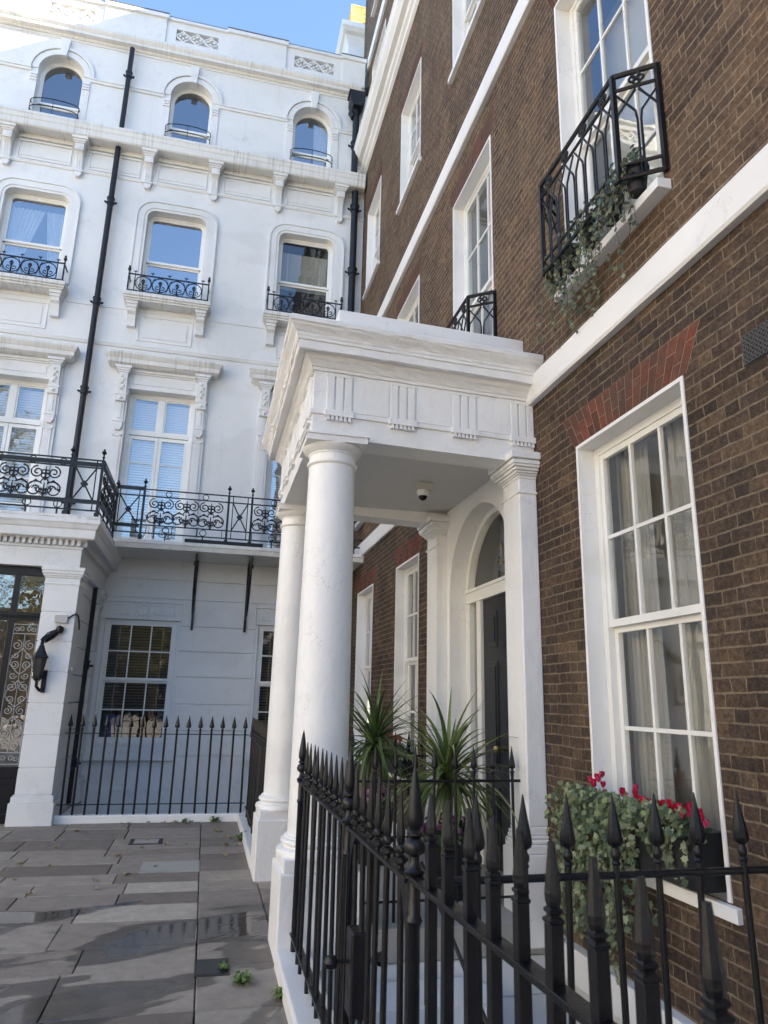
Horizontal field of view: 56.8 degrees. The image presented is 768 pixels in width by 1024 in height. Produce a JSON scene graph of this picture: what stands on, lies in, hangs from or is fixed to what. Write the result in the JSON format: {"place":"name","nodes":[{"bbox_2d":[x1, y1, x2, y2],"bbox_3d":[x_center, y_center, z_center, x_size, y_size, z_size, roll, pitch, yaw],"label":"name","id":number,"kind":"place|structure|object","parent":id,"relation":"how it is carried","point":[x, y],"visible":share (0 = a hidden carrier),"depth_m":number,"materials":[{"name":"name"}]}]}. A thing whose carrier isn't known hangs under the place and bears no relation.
{"place":"outdoors","nodes":[
{"label":"outdoors","id":0,"kind":"place"},
{"bbox_2d":[63,802,80,813],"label":"lightwell wall","id":1,"kind":"structure","parent":0,"point":[76,809],"depth_m":11.42,"materials":[{"name":"white paint"}]},
{"bbox_2d":[237,814,251,867],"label":"curb","id":2,"kind":"structure","parent":1,"relation":"on","point":[243,825],"depth_m":8.60,"materials":[{"name":"white paint"}]},
{"bbox_2d":[245,718,267,833],"bbox_3d":[-1.610,3.299,8.915,0.062,1.320,2.900,5,-15,-13],"label":"railing","id":3,"kind":"object","parent":2,"relation":"on","point":[257,759],"visible":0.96,"depth_m":8.79,"materials":[{"name":"black paint"}]},
{"bbox_2d":[274,948,333,1023],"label":"curb","id":4,"kind":"structure","parent":1,"relation":"on","point":[298,1007],"depth_m":4.04,"materials":[{"name":"white paint"}]},
{"bbox_2d":[289,731,354,1023],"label":"railing","id":5,"kind":"object","parent":4,"relation":"on","point":[340,791],"visible":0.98,"depth_m":3.82,"materials":[{"name":"black metal"}]},
{"bbox_2d":[403,764,735,1023],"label":"railing","id":6,"kind":"object","parent":4,"relation":"on","point":[562,997],"visible":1,"depth_m":1.56,"materials":[{"name":"black metal"}]},
{"bbox_2d":[324,765,407,1023],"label":"gate","id":7,"kind":"structure","parent":6,"relation":"attached to","point":[359,961],"depth_m":2.76,"materials":[{"name":"black metal"}]},
{"bbox_2d":[0,822,287,1023],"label":"pavement","id":8,"kind":"structure","parent":0,"point":[118,946],"depth_m":5.35,"materials":[{"name":"stone"}]},
{"bbox_2d":[193,828,200,1023],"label":"paving bed","id":9,"kind":"object","parent":8,"relation":"attached to","point":[196,934],"depth_m":5.23,"materials":[{"name":"grey"}]},
{"bbox_2d":[128,838,163,844],"bbox_3d":[-2.844,3.957,8.492,0.380,0.039,0.350,5,-15,-13],"label":"manhole cover","id":10,"kind":"object","parent":9,"relation":"on","point":[149,841],"visible":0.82,"depth_m":8.47,"materials":[{"name":"grey metal"}]},
{"bbox_2d":[53,812,245,824],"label":"curb","id":11,"kind":"structure","parent":9,"relation":"on","point":[201,817],"depth_m":9.78,"materials":[{"name":"white paint"}]},
{"bbox_2d":[56,714,248,814],"bbox_3d":[-3.213,3.554,10.020,2.520,1.325,0.077,5,-15,-13],"label":"railing","id":12,"kind":"object","parent":11,"relation":"on","point":[142,725],"visible":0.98,"depth_m":10.00,"materials":[{"name":"black metal"}]},
{"bbox_2d":[139,860,199,872],"bbox_3d":[-2.189,3.651,7.274,0.580,0.035,0.500,5,-15,-13],"label":"paving patch","id":13,"kind":"object","parent":9,"relation":"on","point":[174,866],"visible":0.86,"depth_m":7.26,"materials":[{"name":"grey stone"}]},
{"bbox_2d":[194,958,229,982],"bbox_3d":[-1.116,2.963,4.597,0.220,0.038,0.300,5,-15,-13],"label":"manhole cover","id":14,"kind":"object","parent":9,"relation":"on","point":[206,967],"visible":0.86,"depth_m":4.57,"materials":[{"name":"grey metal"}]},
{"bbox_2d":[216,961,233,968],"bbox_3d":[-1.024,2.928,4.580,0.104,0.041,0.128,10,-17,-29],"label":"weed","id":15,"kind":"object","parent":14,"relation":"on","point":[224,965],"visible":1,"depth_m":4.56,"materials":[{"name":"green plant"}]},
{"bbox_2d":[209,816,220,821],"bbox_3d":[-2.370,4.298,9.942,0.195,0.083,0.156,-3,-15,16],"label":"weed","id":16,"kind":"object","parent":8,"relation":"on","point":[213,819],"visible":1,"depth_m":9.94,"materials":[{"name":"green plant"}]},
{"bbox_2d":[234,831,246,840],"bbox_3d":[-1.741,3.964,8.683,0.246,0.109,0.239,5,-15,-13],"label":"weed","id":17,"kind":"object","parent":8,"relation":"on","point":[239,837],"visible":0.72,"depth_m":8.65,"materials":[{"name":"green plant"}]},
{"bbox_2d":[231,969,255,985],"bbox_3d":[-0.860,2.856,4.349,0.175,0.070,0.164,5,-15,-13],"label":"weed","id":18,"kind":"object","parent":8,"relation":"on","point":[242,978],"visible":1,"depth_m":4.34,"materials":[{"name":"green plant"}]},
{"bbox_2d":[269,985,282,998],"bbox_3d":[-0.601,2.819,4.181,0.159,0.066,0.170,5,-15,-13],"label":"weed","id":19,"kind":"object","parent":8,"relation":"on","point":[278,993],"visible":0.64,"depth_m":4.16,"materials":[{"name":"green plant"}]},
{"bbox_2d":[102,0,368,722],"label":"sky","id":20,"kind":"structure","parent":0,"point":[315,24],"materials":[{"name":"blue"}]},
{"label":"basement floor","id":21,"kind":"structure","parent":0,"visible":0},
{"bbox_2d":[0,509,121,826],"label":"porch","id":22,"kind":"object","parent":21,"relation":"on","point":[74,560],"visible":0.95,"depth_m":10.17,"materials":[{"name":"white paint"}]},
{"bbox_2d":[32,639,48,692],"bbox_3d":[-4.711,2.098,9.758,0.187,0.740,0.292,-3,-15,16],"label":"wall lantern","id":23,"kind":"object","parent":22,"relation":"attached to","point":[39,656],"depth_m":9.70,"materials":[{"name":"black paint"}]},
{"bbox_2d":[40,625,63,642],"bbox_3d":[-4.635,1.707,9.917,0.301,0.261,0.114,13,-19,-38],"label":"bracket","id":24,"kind":"object","parent":22,"relation":"attached to","point":[50,636],"visible":1,"depth_m":9.88,"materials":[{"name":"black metal"}]},
{"bbox_2d":[0,446,120,537],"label":"balcony railing","id":25,"kind":"object","parent":22,"relation":"on","point":[102,503],"visible":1,"depth_m":10.47,"materials":[{"name":"black metal"}]},
{"bbox_2d":[54,613,79,629],"bbox_3d":[-4.470,1.562,10.165,0.222,0.207,0.464,-6,-17,27],"label":"junction box","id":26,"kind":"object","parent":22,"relation":"attached to","point":[61,618],"visible":1,"depth_m":10.03,"materials":[{"name":"grey plastic"}]},
{"bbox_2d":[66,588,97,803],"bbox_3d":[-5.029,2.665,11.885,0.236,4.120,0.218,-7,-17,27],"label":"drainpipe","id":27,"kind":"object","parent":22,"relation":"attached to","point":[86,664],"visible":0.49,"depth_m":11.72,"materials":[{"name":"black metal"}]},
{"bbox_2d":[0,0,367,813],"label":"stucco house","id":28,"kind":"structure","parent":21,"relation":"on","point":[240,208],"depth_m":14.36,"materials":[{"name":"white paint"}]},
{"bbox_2d":[0,379,47,511],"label":"french window","id":29,"kind":"structure","parent":28,"relation":"in","point":[9,422],"depth_m":13.42,"materials":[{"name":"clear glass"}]},
{"bbox_2d":[0,251,67,280],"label":"window guard","id":30,"kind":"object","parent":28,"relation":"on","point":[30,264],"visible":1,"depth_m":13.64,"materials":[{"name":"black paint"}]},
{"bbox_2d":[0,193,68,277],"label":"window","id":31,"kind":"structure","parent":28,"relation":"in","point":[23,225],"depth_m":14.46,"materials":[{"name":"white glass"}]},
{"bbox_2d":[28,97,79,118],"bbox_3d":[-6.880,-8.311,14.766,0.957,0.490,0.211,5,-15,-13],"label":"window guard","id":32,"kind":"object","parent":28,"relation":"on","point":[52,106],"visible":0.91,"depth_m":14.72,"materials":[{"name":"black paint"}]},
{"bbox_2d":[35,63,83,114],"bbox_3d":[-6.949,-8.872,15.270,0.908,1.829,0.100,5,-15,-13],"label":"window","id":33,"kind":"structure","parent":28,"relation":"in","point":[58,65],"depth_m":15.25,"materials":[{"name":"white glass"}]},
{"bbox_2d":[62,146,120,513],"bbox_3d":[-5.667,-3.487,13.792,0.253,8.600,0.162,5,-15,-13],"label":"drainpipe","id":34,"kind":"object","parent":28,"relation":"attached to","point":[96,302],"visible":0.87,"depth_m":13.86,"materials":[{"name":"black metal"}]},
{"bbox_2d":[102,714,118,736],"bbox_3d":[-4.864,3.860,12.614,0.240,0.510,0.190,5,-15,-13],"label":"storage box","id":35,"kind":"object","parent":28,"relation":"in","point":[113,720],"visible":0.5,"depth_m":12.55,"materials":[{"name":"blue plastic"}]},
{"bbox_2d":[119,47,134,127],"bbox_3d":[-5.534,-9.053,15.268,0.238,2.280,0.151,5,-15,-13],"label":"drainpipe","id":36,"kind":"object","parent":28,"relation":"on","point":[128,76],"visible":0.97,"depth_m":15.26,"materials":[{"name":"black metal"}]},
{"bbox_2d":[122,727,136,736],"bbox_3d":[-4.545,3.988,12.661,0.220,0.300,0.190,5,-15,-13],"label":"storage bag","id":37,"kind":"object","parent":28,"relation":"in","point":[126,729],"visible":0.52,"depth_m":12.59,"materials":[{"name":"grey"}]},
{"bbox_2d":[91,619,177,745],"bbox_3d":[-4.429,3.034,12.700,1.248,2.169,0.193,5,-15,-13],"label":"window","id":38,"kind":"structure","parent":28,"relation":"in","point":[110,741],"depth_m":12.76,"materials":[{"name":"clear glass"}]},
{"bbox_2d":[146,725,152,736],"bbox_3d":[-4.195,3.998,12.746,0.140,0.340,0.190,5,-15,-13],"label":"storage crate","id":39,"kind":"object","parent":28,"relation":"in","point":[149,729],"visible":0.31,"depth_m":12.67,"materials":[{"name":"beige cardboard"}]},
{"bbox_2d":[113,393,194,541],"bbox_3d":[-4.446,-0.755,13.809,1.260,3.140,0.190,5,-15,-13],"label":"french window","id":40,"kind":"structure","parent":28,"relation":"in","point":[157,435],"depth_m":13.89,"materials":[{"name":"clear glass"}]},
{"bbox_2d":[126,265,210,300],"bbox_3d":[-4.341,-4.539,14.359,1.603,0.580,0.351,5,-15,-13],"label":"window guard","id":41,"kind":"object","parent":28,"relation":"on","point":[168,285],"visible":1,"depth_m":14.20,"materials":[{"name":"black paint"}]},
{"bbox_2d":[140,217,206,298],"bbox_3d":[-4.412,-5.249,14.925,1.198,1.999,0.100,5,-15,-13],"label":"window","id":42,"kind":"structure","parent":28,"relation":"in","point":[146,263],"depth_m":14.96,"materials":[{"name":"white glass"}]},
{"bbox_2d":[164,123,210,143],"bbox_3d":[-4.257,-8.093,15.368,0.957,0.490,0.211,5,-15,-13],"label":"window guard","id":43,"kind":"object","parent":28,"relation":"on","point":[187,132],"visible":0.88,"depth_m":15.31,"materials":[{"name":"black paint"}]},
{"bbox_2d":[167,90,212,143],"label":"window","id":44,"kind":"structure","parent":28,"relation":"in","point":[183,92],"depth_m":15.88,"materials":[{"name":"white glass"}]},
{"bbox_2d":[190,553,198,629],"bbox_3d":[-3.390,1.434,12.678,0.080,1.255,1.014,5,-15,-13],"label":"iron bracket","id":45,"kind":"object","parent":28,"relation":"attached to","point":[196,562],"visible":1,"depth_m":12.54,"materials":[{"name":"black metal"}]},
{"bbox_2d":[184,539,262,547],"bbox_3d":[-2.849,0.583,12.646,1.360,0.093,0.180,5,-15,-13],"label":"planter trough","id":46,"kind":"object","parent":28,"relation":"on","point":[221,542],"visible":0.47,"depth_m":12.55,"materials":[{"name":"black metal"}]},
{"bbox_2d":[114,479,361,553],"bbox_3d":[-2.512,0.088,12.700,4.360,1.095,0.074,5,-15,-13],"label":"balcony railing","id":47,"kind":"object","parent":28,"relation":"on","point":[210,524],"visible":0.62,"depth_m":12.50,"materials":[{"name":"black metal"}]},
{"bbox_2d":[243,557,253,631],"bbox_3d":[-2.467,1.510,12.890,0.080,1.255,1.014,5,-15,-13],"label":"iron bracket","id":48,"kind":"object","parent":28,"relation":"attached to","point":[249,576],"visible":1,"depth_m":12.91,"materials":[{"name":"black metal"}]},
{"bbox_2d":[253,625,274,723],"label":"window","id":49,"kind":"structure","parent":28,"relation":"in","point":[259,684],"depth_m":13.25,"materials":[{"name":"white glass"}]},
{"bbox_2d":[261,453,281,548],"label":"french window","id":50,"kind":"structure","parent":28,"relation":"in","point":[269,480],"depth_m":14.22,"materials":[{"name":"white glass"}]},
{"bbox_2d":[275,238,332,317],"bbox_3d":[-1.778,-5.005,15.625,1.198,1.999,0.292,5,-15,-13],"label":"window","id":51,"kind":"structure","parent":28,"relation":"in","point":[292,282],"depth_m":15.78,"materials":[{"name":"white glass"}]},
{"bbox_2d":[266,286,342,319],"bbox_3d":[-1.684,-4.319,14.969,1.603,0.580,0.351,5,-15,-13],"label":"window guard","id":52,"kind":"object","parent":28,"relation":"on","point":[304,304],"visible":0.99,"depth_m":14.80,"materials":[{"name":"black paint"}]},
{"bbox_2d":[291,114,330,166],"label":"window","id":53,"kind":"structure","parent":28,"relation":"in","point":[321,141],"depth_m":16.65,"materials":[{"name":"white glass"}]},
{"bbox_2d":[290,148,332,167],"bbox_3d":[-1.634,-7.875,15.971,0.957,0.490,0.211,5,-15,-13],"label":"window guard","id":54,"kind":"object","parent":28,"relation":"on","point":[310,156],"visible":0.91,"depth_m":15.92,"materials":[{"name":"black paint"}]},
{"bbox_2d":[335,19,364,56],"bbox_3d":[-0.823,-11.508,20.294,1.200,4.600,1.450,5,-15,-13],"label":"party wall stack","id":55,"kind":"object","parent":28,"relation":"on","point":[351,39],"visible":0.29,"depth_m":20.21,"materials":[{"name":"white paint"}]},
{"bbox_2d":[348,4,365,23],"bbox_3d":[-0.647,-14.231,21.230,0.880,1.150,0.900,5,-15,-13],"label":"brick stack","id":56,"kind":"object","parent":55,"relation":"on","point":[357,13],"visible":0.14,"depth_m":20.83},
{"bbox_2d":[345,190,361,311],"bbox_3d":[-0.743,-3.106,14.937,0.243,8.480,0.259,-9,-18,33],"label":"drainpipe","id":57,"kind":"object","parent":28,"relation":"attached to","point":[352,267],"visible":0.44,"depth_m":15.54,"materials":[{"name":"black metal"}]},
{"bbox_2d":[347,89,366,172],"bbox_3d":[-0.650,-8.696,16.285,0.400,2.280,0.320,5,-15,-13],"label":"drainpipe","id":58,"kind":"object","parent":28,"relation":"attached to","point":[356,100],"visible":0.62,"depth_m":16.33,"materials":[{"name":"black metal"}]},
{"bbox_2d":[250,310,548,1023],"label":"portico","id":59,"kind":"structure","parent":21,"relation":"on","point":[373,419],"depth_m":5.94,"materials":[{"name":"white paint"}]},
{"bbox_2d":[348,731,426,837],"bbox_3d":[-0.142,2.971,7.593,1.310,1.200,0.061,5,-15,-13],"label":"railing","id":60,"kind":"object","parent":59,"relation":"on","point":[408,750],"visible":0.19,"depth_m":7.74,"materials":[{"name":"black metal"}]},
{"bbox_2d":[348,667,446,865],"bbox_3d":[-0.078,2.514,7.201,1.473,1.885,1.586,5,-15,-13],"label":"potted plant","id":61,"kind":"object","parent":59,"relation":"on","point":[370,735],"visible":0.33,"depth_m":7.10,"materials":[{"name":"green plant"}]},
{"bbox_2d":[414,482,433,500],"bbox_3d":[0.404,-0.199,7.191,0.160,0.173,0.160,5,-15,-13],"label":"security camera","id":62,"kind":"object","parent":59,"relation":"attached to","point":[423,490],"visible":1,"depth_m":7.14,"materials":[{"name":"beige plastic"}]},
{"bbox_2d":[359,745,520,922],"bbox_3d":[0.432,2.378,5.306,1.310,1.200,0.061,5,-15,-13],"label":"railing","id":63,"kind":"object","parent":59,"relation":"on","point":[434,781],"visible":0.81,"depth_m":5.37,"materials":[{"name":"black metal"}]},
{"bbox_2d":[362,687,538,901],"bbox_3d":[0.513,2.319,5.994,1.514,1.668,1.716,5,-15,-13],"label":"potted plant","id":64,"kind":"object","parent":59,"relation":"on","point":[445,751],"visible":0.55,"depth_m":5.89,"materials":[{"name":"green plant"}]},
{"bbox_2d":[355,861,486,1023],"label":"basement steps","id":65,"kind":"structure","parent":21,"relation":"on","point":[458,1003],"depth_m":4.50,"materials":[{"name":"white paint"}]},
{"bbox_2d":[348,0,767,1023],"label":"brick house","id":66,"kind":"structure","parent":21,"relation":"on","point":[648,396],"depth_m":5.15,"materials":[{"name":"brown brick"}]},
{"bbox_2d":[360,591,371,753],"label":"window","id":67,"kind":"structure","parent":66,"relation":"in","point":[368,604],"depth_m":12.81,"materials":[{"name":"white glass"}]},
{"bbox_2d":[373,200,379,268],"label":"window","id":68,"kind":"structure","parent":66,"relation":"in","point":[377,214],"depth_m":15.15,"materials":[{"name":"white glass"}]},
{"bbox_2d":[383,734,413,777],"bbox_3d":[0.153,3.160,9.288,0.250,0.495,1.211,5,-15,-13],"label":"window box","id":69,"kind":"object","parent":66,"relation":"on","point":[403,761],"visible":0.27,"depth_m":8.82,"materials":[{"name":"black"}]},
{"bbox_2d":[403,562,417,750],"bbox_3d":[0.457,2.081,9.654,0.100,2.801,1.142,5,-15,-13],"label":"window","id":70,"kind":"structure","parent":66,"relation":"in","point":[408,660],"depth_m":10.08,"materials":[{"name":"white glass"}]},
{"bbox_2d":[406,297,417,321],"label":"window","id":71,"kind":"structure","parent":66,"relation":"in","point":[412,314],"depth_m":11.40,"materials":[{"name":"white wood"}]},
{"bbox_2d":[408,86,419,179],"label":"window","id":72,"kind":"structure","parent":66,"relation":"in","point":[413,153],"depth_m":12.49,"materials":[{"name":"white wood"}]},
{"bbox_2d":[462,0,478,42],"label":"window","id":73,"kind":"structure","parent":66,"relation":"in","point":[468,9],"depth_m":9.83,"materials":[{"name":"white wood"}]},
{"bbox_2d":[446,290,496,336],"bbox_3d":[0.865,-1.733,7.949,0.275,0.856,1.491,5,-15,-13],"label":"balconette","id":74,"kind":"object","parent":66,"relation":"attached to","point":[463,308],"visible":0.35,"depth_m":7.43,"materials":[{"name":"black paint"}]},
{"bbox_2d":[463,161,492,335],"bbox_3d":[1.336,-2.629,8.268,0.430,3.092,1.624,5,-15,-13],"label":"window","id":75,"kind":"structure","parent":66,"relation":"in","point":[484,180],"depth_m":8.68,"materials":[{"name":"white wood"}]},
{"bbox_2d":[483,593,510,871],"bbox_3d":[1.112,2.070,6.823,0.141,2.560,0.900,5,-15,-13],"label":"door","id":76,"kind":"structure","parent":66,"relation":"in","point":[494,608],"depth_m":6.98,"materials":[{"name":"black"}]},
{"bbox_2d":[437,792,767,1023],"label":"railing","id":77,"kind":"object","parent":66,"relation":"attached to","point":[696,837],"visible":0.81,"depth_m":2.39,"materials":[{"name":"black metal"}]},
{"bbox_2d":[538,61,669,287],"bbox_3d":[1.533,-2.423,5.287,0.275,0.856,1.491,5,-15,-13],"label":"balconette","id":78,"kind":"object","parent":66,"relation":"attached to","point":[601,101],"visible":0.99,"depth_m":4.97,"materials":[{"name":"black paint"}]},
{"bbox_2d":[537,144,649,346],"bbox_3d":[1.463,-1.817,5.144,0.373,0.983,1.390,5,-15,-13],"label":"ivy planter","id":79,"kind":"object","parent":78,"relation":"in","point":[590,234],"visible":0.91,"depth_m":4.99,"materials":[{"name":"green leaves"},{"name":"black plastic"},{"name":"soil"}]},
{"bbox_2d":[569,0,659,260],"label":"window","id":80,"kind":"structure","parent":66,"relation":"in","point":[622,45],"depth_m":6.08,"materials":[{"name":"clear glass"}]},
{"bbox_2d":[544,771,726,985],"bbox_3d":[1.325,2.163,4.200,0.523,1.154,1.606,5,-15,-13],"label":"window box","id":81,"kind":"object","parent":66,"relation":"attached to","point":[589,811],"visible":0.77,"depth_m":4.07,"materials":[{"name":"black"}]},
{"bbox_2d":[594,396,720,830],"bbox_3d":[1.914,0.754,4.527,0.430,3.002,1.634,5,-15,-13],"label":"window","id":82,"kind":"structure","parent":66,"relation":"in","point":[671,728],"depth_m":4.80,"materials":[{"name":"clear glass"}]},
{"bbox_2d":[741,319,767,367],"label":"air vent","id":83,"kind":"object","parent":66,"relation":"attached to","point":[754,341],"visible":1,"depth_m":3.64,"materials":[{"name":"black metal"}]}
]}

